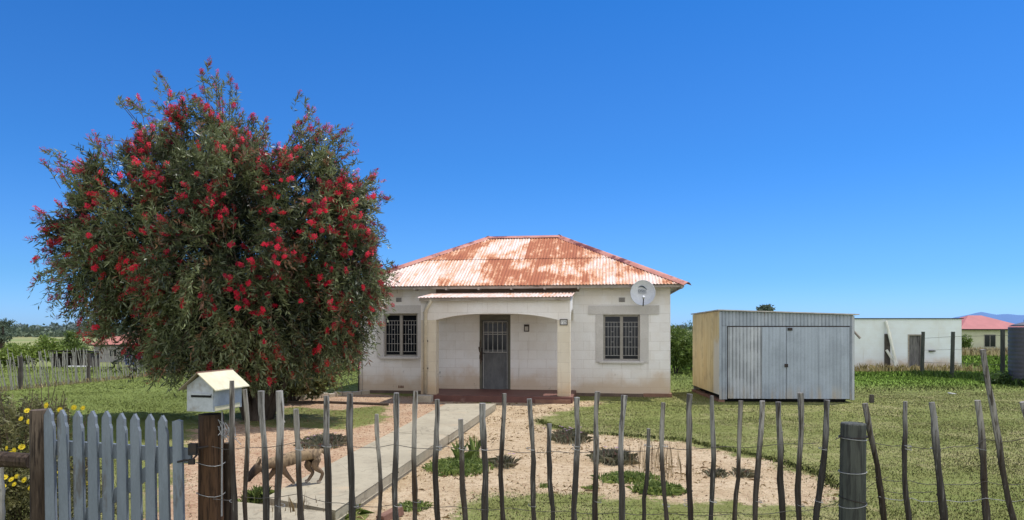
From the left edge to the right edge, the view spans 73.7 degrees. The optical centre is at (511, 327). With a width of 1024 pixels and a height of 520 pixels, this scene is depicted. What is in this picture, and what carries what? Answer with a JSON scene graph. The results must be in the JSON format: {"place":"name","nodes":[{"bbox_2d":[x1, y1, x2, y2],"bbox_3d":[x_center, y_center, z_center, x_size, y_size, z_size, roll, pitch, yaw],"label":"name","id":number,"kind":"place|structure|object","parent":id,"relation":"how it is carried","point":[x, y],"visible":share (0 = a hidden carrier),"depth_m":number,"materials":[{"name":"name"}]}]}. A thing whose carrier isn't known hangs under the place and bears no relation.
{"place":"outdoors","nodes":[
{"label":"outdoors","id":0,"kind":"place"},
{"bbox_2d":[238,403,495,519],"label":"path","id":1,"kind":"structure","parent":0,"point":[366,474],"depth_m":7.20,"materials":[{"name":"concrete"}]},
{"bbox_2d":[248,448,323,486],"bbox_3d":[-2.068,1.295,6.320,0.750,0.324,0.157,0,0,-29],"label":"dog","id":2,"kind":"object","parent":1,"relation":"on","point":[311,457],"visible":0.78,"depth_m":6.29},
{"bbox_2d":[271,490,323,514],"bbox_3d":[-1.780,1.452,5.529,0.658,0.297,0.507,0,0,0],"label":"dry plant","id":3,"kind":"object","parent":1,"relation":"on","point":[290,504],"visible":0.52,"depth_m":5.49,"materials":[{"name":"beige plant"}]},
{"bbox_2d":[0,330,1023,519],"bbox_3d":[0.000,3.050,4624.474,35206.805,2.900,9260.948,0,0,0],"label":"ground","id":4,"kind":"structure","parent":0,"point":[19,340],"depth_m":11.09,"materials":[{"name":"green plant"}]},
{"bbox_2d":[0,318,17,349],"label":"tree","id":5,"kind":"object","parent":4,"relation":"on","point":[4,338],"visible":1,"depth_m":139.95,"materials":[{"name":"green plant"}]},
{"bbox_2d":[0,333,68,367],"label":"bush","id":6,"kind":"object","parent":4,"relation":"on","point":[25,349],"visible":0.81,"depth_m":41.40,"materials":[{"name":"green plant"}]},
{"bbox_2d":[29,409,46,519],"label":"gatepost","id":7,"kind":"object","parent":4,"relation":"on","point":[36,462],"visible":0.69,"depth_m":3.90,"materials":[{"name":"brown wood"}]},
{"bbox_2d":[0,451,28,519],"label":"rail fence","id":8,"kind":"object","parent":7,"relation":"attached to","point":[14,460],"visible":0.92,"depth_m":3.96,"materials":[{"name":"brown wood"}]},
{"bbox_2d":[44,408,208,519],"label":"picket gate","id":9,"kind":"structure","parent":7,"relation":"attached to","point":[161,457],"depth_m":3.91,"materials":[{"name":"grey paint"}]},
{"bbox_2d":[0,323,129,336],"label":"hedgerow","id":10,"kind":"object","parent":4,"relation":"on","point":[27,332],"visible":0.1,"depth_m":342.21,"materials":[{"name":"plant"}]},
{"bbox_2d":[0,377,130,519],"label":"daisy bush","id":11,"kind":"object","parent":4,"relation":"on","point":[18,483],"visible":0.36,"depth_m":5.18,"materials":[{"name":"green plant"}]},
{"bbox_2d":[49,330,92,361],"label":"bush","id":12,"kind":"object","parent":4,"relation":"on","point":[71,339],"visible":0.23,"depth_m":45.76,"materials":[{"name":"green plant"}]},
{"bbox_2d":[47,350,100,366],"bbox_3d":[-20.126,1.464,31.500,1.702,0.910,1.400,0,0,0],"label":"animal shelter","id":13,"kind":"object","parent":4,"relation":"on","point":[61,356],"visible":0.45,"depth_m":31.53,"materials":[{"name":"metal"}]},
{"bbox_2d":[0,371,186,391],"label":"tall grass","id":14,"kind":"structure","parent":4,"relation":"on","point":[92,380],"depth_m":19.36,"materials":[{"name":"green plant"}]},
{"bbox_2d":[0,347,199,390],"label":"boundary fence","id":15,"kind":"object","parent":4,"relation":"on","point":[21,372],"visible":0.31,"depth_m":19.22,"materials":[{"name":"wood"}]},
{"bbox_2d":[87,335,137,361],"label":"cottage","id":16,"kind":"structure","parent":4,"relation":"on","point":[110,342],"depth_m":80.00,"materials":[{"name":"metal"}]},
{"bbox_2d":[109,349,118,356],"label":"window","id":17,"kind":"structure","parent":16,"relation":"in","point":[114,352],"depth_m":79.98,"materials":[{"name":"paint"}]},
{"bbox_2d":[124,352,187,366],"bbox_3d":[-16.722,1.363,33.900,4.131,1.416,1.760,0,0,-4],"label":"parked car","id":18,"kind":"object","parent":4,"relation":"on","point":[133,362],"visible":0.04,"depth_m":32.92,"materials":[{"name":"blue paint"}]},
{"bbox_2d":[196,411,240,519],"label":"gatepost","id":19,"kind":"object","parent":4,"relation":"on","point":[213,473],"visible":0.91,"depth_m":4.00,"materials":[{"name":"brown wood"}]},
{"bbox_2d":[178,369,249,411],"bbox_3d":[-1.761,0.365,4.050,0.240,0.229,0.334,0,0,12],"label":"letterbox","id":20,"kind":"object","parent":19,"relation":"on","point":[207,391],"visible":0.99,"depth_m":3.93,"materials":[{"name":"white metal"}]},
{"bbox_2d":[115,393,490,519],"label":"soil bed","id":21,"kind":"object","parent":4,"relation":"on","point":[255,454],"visible":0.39,"depth_m":10.41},
{"bbox_2d":[22,58,401,420],"bbox_3d":[-5.047,-1.379,11.990,6.239,6.285,4.183,0,0,0],"label":"bottlebrush tree","id":22,"kind":"object","parent":21,"relation":"on","point":[239,307],"visible":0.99,"depth_m":10.99,"materials":[{"name":"green plant"}]},
{"bbox_2d":[238,484,273,503],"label":"grass tuft","id":23,"kind":"object","parent":21,"relation":"on","point":[254,492],"visible":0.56,"depth_m":6.23,"materials":[{"name":"green plant"}]},
{"bbox_2d":[263,355,342,401],"bbox_3d":[-4.607,0.912,14.648,1.983,1.607,1.327,0,0,0],"label":"shrub","id":24,"kind":"object","parent":21,"relation":"on","point":[317,383],"visible":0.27,"depth_m":14.47,"materials":[{"name":"green plant"}]},
{"bbox_2d":[293,432,346,448],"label":"flowering plant","id":25,"kind":"object","parent":21,"relation":"on","point":[334,439],"visible":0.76,"depth_m":9.19,"materials":[{"name":"grey plant"}]},
{"bbox_2d":[288,401,388,405],"bbox_3d":[-3.624,1.570,14.304,2.234,0.060,0.220,0,0,10],"label":"pipe","id":26,"kind":"object","parent":21,"relation":"on","point":[333,402],"visible":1,"depth_m":14.36,"materials":[{"name":"grey metal"}]},
{"bbox_2d":[418,395,432,402],"bbox_3d":[-1.886,1.522,14.720,0.340,0.155,0.220,0,0,8],"label":"concrete block","id":27,"kind":"object","parent":21,"relation":"on","point":[426,398],"depth_m":14.61,"materials":[{"name":"grey concrete"}]},
{"bbox_2d":[158,395,836,519],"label":"leaf litter","id":28,"kind":"object","parent":21,"relation":"on","point":[454,449],"visible":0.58,"depth_m":9.19,"materials":[{"name":"brown plant"}]},
{"bbox_2d":[284,390,369,401],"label":"garden kerb","id":29,"kind":"structure","parent":4,"relation":"on","point":[360,392],"depth_m":15.87,"materials":[{"name":"concrete"}]},
{"bbox_2d":[12,321,692,330],"bbox_3d":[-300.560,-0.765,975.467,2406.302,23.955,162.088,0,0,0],"label":"woodland","id":30,"kind":"object","parent":4,"relation":"on","point":[53,326],"visible":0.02,"depth_m":914.42,"materials":[{"name":"green plant"}]},
{"bbox_2d":[357,235,691,403],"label":"house","id":31,"kind":"structure","parent":4,"relation":"on","point":[453,329],"depth_m":16.18,"materials":[{"name":"white paint"}]},
{"bbox_2d":[384,314,417,356],"bbox_3d":[-2.709,0.174,16.745,0.857,1.049,0.070,0,0,8],"label":"window","id":32,"kind":"structure","parent":31,"relation":"in","point":[401,330],"depth_m":16.74,"materials":[{"name":"paint"}]},
{"bbox_2d":[481,320,507,388],"bbox_3d":[-0.412,0.652,16.373,0.655,1.673,0.152,0,0,8],"label":"door","id":33,"kind":"structure","parent":31,"relation":"in","point":[494,352],"depth_m":16.40,"materials":[{"name":"grey metal"}]},
{"bbox_2d":[524,324,528,331],"bbox_3d":[0.347,0.000,16.210,0.124,0.170,0.020,0,0,8],"label":"wall plaque","id":34,"kind":"object","parent":31,"relation":"attached to","point":[526,327],"depth_m":16.20,"materials":[{"name":"brown paint"}]},
{"bbox_2d":[560,319,567,324],"bbox_3d":[1.105,-0.126,14.587,0.164,0.128,0.019,0,0,8],"label":"house number sign","id":35,"kind":"object","parent":31,"relation":"attached to","point":[563,321],"visible":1,"depth_m":14.58,"materials":[{"name":"white"}]},
{"bbox_2d":[603,315,639,360],"bbox_3d":[2.565,0.228,15.999,0.843,1.076,0.070,0,0,8],"label":"window","id":36,"kind":"structure","parent":31,"relation":"in","point":[621,333],"depth_m":16.00,"materials":[{"name":"paint"}]},
{"bbox_2d":[630,280,654,305],"bbox_3d":[2.940,-0.775,15.286,0.602,0.592,0.582,0,0,-36],"label":"satellite dish","id":37,"kind":"object","parent":31,"relation":"attached to","point":[642,292],"visible":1,"depth_m":15.21,"materials":[{"name":"metal"}]},
{"bbox_2d":[357,398,877,519],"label":"garden bed","id":38,"kind":"object","parent":4,"relation":"on","point":[563,466],"visible":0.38,"depth_m":7.19,"materials":[{"name":"soil"}]},
{"bbox_2d":[345,503,373,518],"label":"grass tuft","id":39,"kind":"object","parent":38,"relation":"on","point":[362,511],"visible":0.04,"depth_m":5.83,"materials":[{"name":"green plant"}]},
{"bbox_2d":[376,506,403,519],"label":"brick","id":40,"kind":"object","parent":38,"relation":"on","point":[387,515],"visible":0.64,"depth_m":5.69,"materials":[{"name":"red brick"}]},
{"bbox_2d":[398,500,433,511],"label":"grass tuft","id":41,"kind":"object","parent":38,"relation":"on","point":[420,506],"visible":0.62,"depth_m":6.04,"materials":[{"name":"green plant"}]},
{"bbox_2d":[421,456,495,476],"bbox_3d":[-0.549,1.542,7.795,0.941,0.116,1.032,0,0,0],"label":"groundcover plant","id":42,"kind":"object","parent":38,"relation":"on","point":[448,466],"visible":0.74,"depth_m":7.63,"materials":[{"name":"green plant"}]},
{"bbox_2d":[451,441,475,459],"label":"spiky plant","id":43,"kind":"object","parent":38,"relation":"on","point":[466,453],"visible":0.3,"depth_m":8.08,"materials":[{"name":"green plant"}]},
{"bbox_2d":[466,434,480,457],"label":"spiky plant","id":44,"kind":"object","parent":38,"relation":"on","point":[476,454],"visible":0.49,"depth_m":8.28,"materials":[{"name":"green plant"}]},
{"bbox_2d":[488,453,520,468],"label":"lavender plant","id":45,"kind":"object","parent":38,"relation":"on","point":[509,461],"visible":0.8,"depth_m":7.84,"materials":[{"name":"grey plant"}]},
{"bbox_2d":[538,483,547,488],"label":"grass tuft","id":46,"kind":"object","parent":38,"relation":"on","point":[544,485],"visible":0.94,"depth_m":6.83,"materials":[{"name":"green plant"}]},
{"bbox_2d":[551,426,592,444],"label":"flowering plant","id":47,"kind":"object","parent":38,"relation":"on","point":[566,435],"visible":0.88,"depth_m":9.52,"materials":[{"name":"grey plant"}]},
{"bbox_2d":[580,484,598,489],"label":"grass tuft","id":48,"kind":"object","parent":38,"relation":"on","point":[590,487],"visible":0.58,"depth_m":6.77,"materials":[{"name":"green plant"}]},
{"bbox_2d":[356,401,838,519],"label":"dry weeds","id":49,"kind":"object","parent":38,"relation":"on","point":[443,517],"visible":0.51,"depth_m":7.83,"materials":[{"name":"plant"}]},
{"bbox_2d":[585,446,640,466],"bbox_3d":[1.205,1.500,8.191,0.656,0.199,0.854,0,0,0],"label":"grey plant","id":50,"kind":"object","parent":38,"relation":"on","point":[608,457],"visible":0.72,"depth_m":8.02,"materials":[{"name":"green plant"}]},
{"bbox_2d":[590,469,660,484],"bbox_3d":[1.209,1.547,7.187,0.790,0.107,0.534,0,0,0],"label":"plant","id":51,"kind":"object","parent":38,"relation":"on","point":[636,476],"visible":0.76,"depth_m":7.11,"materials":[{"name":"green plant"}]},
{"bbox_2d":[629,441,681,480],"bbox_3d":[1.571,1.391,7.588,0.775,0.419,1.286,0,0,0],"label":"dry plant","id":52,"kind":"object","parent":38,"relation":"on","point":[669,453],"visible":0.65,"depth_m":7.61,"materials":[{"name":"beige plant"}]},
{"bbox_2d":[627,479,686,495],"bbox_3d":[1.442,1.541,6.667,0.547,0.119,0.511,0,0,37],"label":"strappy plant","id":53,"kind":"object","parent":38,"relation":"on","point":[654,488],"visible":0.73,"depth_m":6.58,"materials":[{"name":"green plant"}]},
{"bbox_2d":[701,467,731,478],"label":"dry tuft","id":54,"kind":"object","parent":38,"relation":"on","point":[720,472],"visible":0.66,"depth_m":7.33,"materials":[{"name":"grey plant"}]},
{"bbox_2d":[728,467,762,477],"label":"dry tuft","id":55,"kind":"object","parent":38,"relation":"on","point":[748,473],"visible":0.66,"depth_m":7.31,"materials":[{"name":"grey plant"}]},
{"bbox_2d":[212,349,1023,519],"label":"stick fence","id":56,"kind":"object","parent":4,"relation":"on","point":[853,437],"visible":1,"depth_m":3.89,"materials":[{"name":"wood"}]},
{"bbox_2d":[670,323,692,373],"bbox_3d":[6.583,0.860,27.127,1.693,2.156,2.428,0,0,0],"label":"bush","id":57,"kind":"object","parent":4,"relation":"on","point":[681,350],"visible":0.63,"depth_m":26.56,"materials":[{"name":"green plant"}]},
{"bbox_2d":[680,320,692,369],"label":"bush","id":58,"kind":"object","parent":4,"relation":"on","point":[689,325],"visible":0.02,"depth_m":30.12,"materials":[{"name":"green plant"}]},
{"bbox_2d":[756,303,775,310],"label":"tree","id":59,"kind":"object","parent":4,"relation":"on","point":[768,307],"visible":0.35,"depth_m":119.30,"materials":[{"name":"green plant"}]},
{"bbox_2d":[691,309,860,401],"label":"metal shed","id":60,"kind":"structure","parent":4,"relation":"on","point":[758,356],"depth_m":14.67,"materials":[{"name":"grey metal"}]},
{"bbox_2d":[727,327,787,398],"bbox_3d":[5.283,0.750,14.691,1.268,1.541,0.061,0,0,4],"label":"door","id":61,"kind":"structure","parent":60,"relation":"in","point":[756,356],"depth_m":14.69,"materials":[{"name":"metal"}]},
{"bbox_2d":[786,327,849,398],"bbox_3d":[6.562,0.749,14.635,1.329,1.541,0.026,0,0,2],"label":"door","id":62,"kind":"structure","parent":60,"relation":"in","point":[817,358],"depth_m":14.64,"materials":[{"name":"metal"}]},
{"bbox_2d":[869,395,873,402],"bbox_3d":[7.707,1.565,14.629,0.103,0.273,0.098,0,0,0],"label":"stake","id":63,"kind":"object","parent":4,"relation":"on","point":[871,398],"visible":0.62,"depth_m":14.59,"materials":[{"name":"grey wood"}]},
{"bbox_2d":[885,349,893,362],"bbox_3d":[16.331,1.402,29.240,0.120,0.974,0.633,0,0,-44],"label":"pole","id":64,"kind":"object","parent":4,"relation":"on","point":[889,354],"visible":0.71,"depth_m":29.30,"materials":[{"name":"white wood"}]},
{"bbox_2d":[885,321,897,366],"bbox_3d":[16.274,0.747,29.240,0.119,2.117,0.599,0,0,-38],"label":"pole","id":65,"kind":"object","parent":4,"relation":"on","point":[890,339],"visible":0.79,"depth_m":29.23,"materials":[{"name":"white wood"}]},
{"bbox_2d":[854,318,963,370],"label":"outbuilding","id":66,"kind":"structure","parent":4,"relation":"on","point":[871,344],"depth_m":29.50,"materials":[{"name":"paint"}]},
{"bbox_2d":[908,334,920,368],"bbox_3d":[17.412,1.316,29.543,0.622,2.086,0.114,0,0,0],"label":"door","id":67,"kind":"structure","parent":66,"relation":"in","point":[914,340],"depth_m":29.56,"materials":[{"name":"grey wood"}]},
{"bbox_2d":[854,361,982,371],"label":"tall grass","id":68,"kind":"structure","parent":4,"relation":"on","point":[876,368],"depth_m":28.55,"materials":[{"name":"green plant"}]},
{"bbox_2d":[920,329,1007,377],"bbox_3d":[14.529,0.997,20.811,0.390,2.123,8.562,0,0,5],"label":"wire fence","id":69,"kind":"object","parent":4,"relation":"on","point":[1002,335],"visible":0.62,"depth_m":22.54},
{"bbox_2d":[962,334,973,348],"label":"bush","id":70,"kind":"object","parent":4,"relation":"on","point":[966,341],"visible":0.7,"depth_m":69.62,"materials":[{"name":"green plant"}]},
{"bbox_2d":[961,315,1023,348],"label":"cottage","id":71,"kind":"structure","parent":4,"relation":"on","point":[980,330],"depth_m":81.00,"materials":[{"name":"metal"}]},
{"bbox_2d":[984,334,995,346],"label":"window","id":72,"kind":"structure","parent":71,"relation":"in","point":[989,340],"depth_m":80.98,"materials":[{"name":"paint"}]},
{"bbox_2d":[979,369,1013,384],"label":"bush","id":73,"kind":"object","parent":4,"relation":"on","point":[994,377],"visible":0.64,"depth_m":19.45,"materials":[{"name":"green plant"}]},
{"bbox_2d":[1008,322,1023,385],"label":"water tank","id":74,"kind":"object","parent":4,"relation":"on","point":[1016,351],"visible":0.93,"depth_m":19.10,"materials":[{"name":"metal"}]},
{"bbox_2d":[0,0,1023,326],"label":"sky","id":75,"kind":"structure","parent":0,"point":[865,158],"materials":[{"name":"blue"}]},
{"bbox_2d":[896,369,1023,386],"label":"tall grass","id":76,"kind":"structure","parent":0,"point":[966,375],"depth_m":22.01,"materials":[{"name":"green plant"}]},
{"bbox_2d":[962,346,1007,355],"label":"tall grass","id":77,"kind":"structure","parent":0,"point":[989,351],"depth_m":55.66,"materials":[{"name":"beige plant"}]},
{"bbox_2d":[954,312,1023,323],"bbox_3d":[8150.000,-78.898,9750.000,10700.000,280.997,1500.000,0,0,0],"label":"mountains","id":78,"kind":"structure","parent":0,"point":[1012,318],"depth_m":9251.78,"materials":[{"name":"blue"}]}
]}

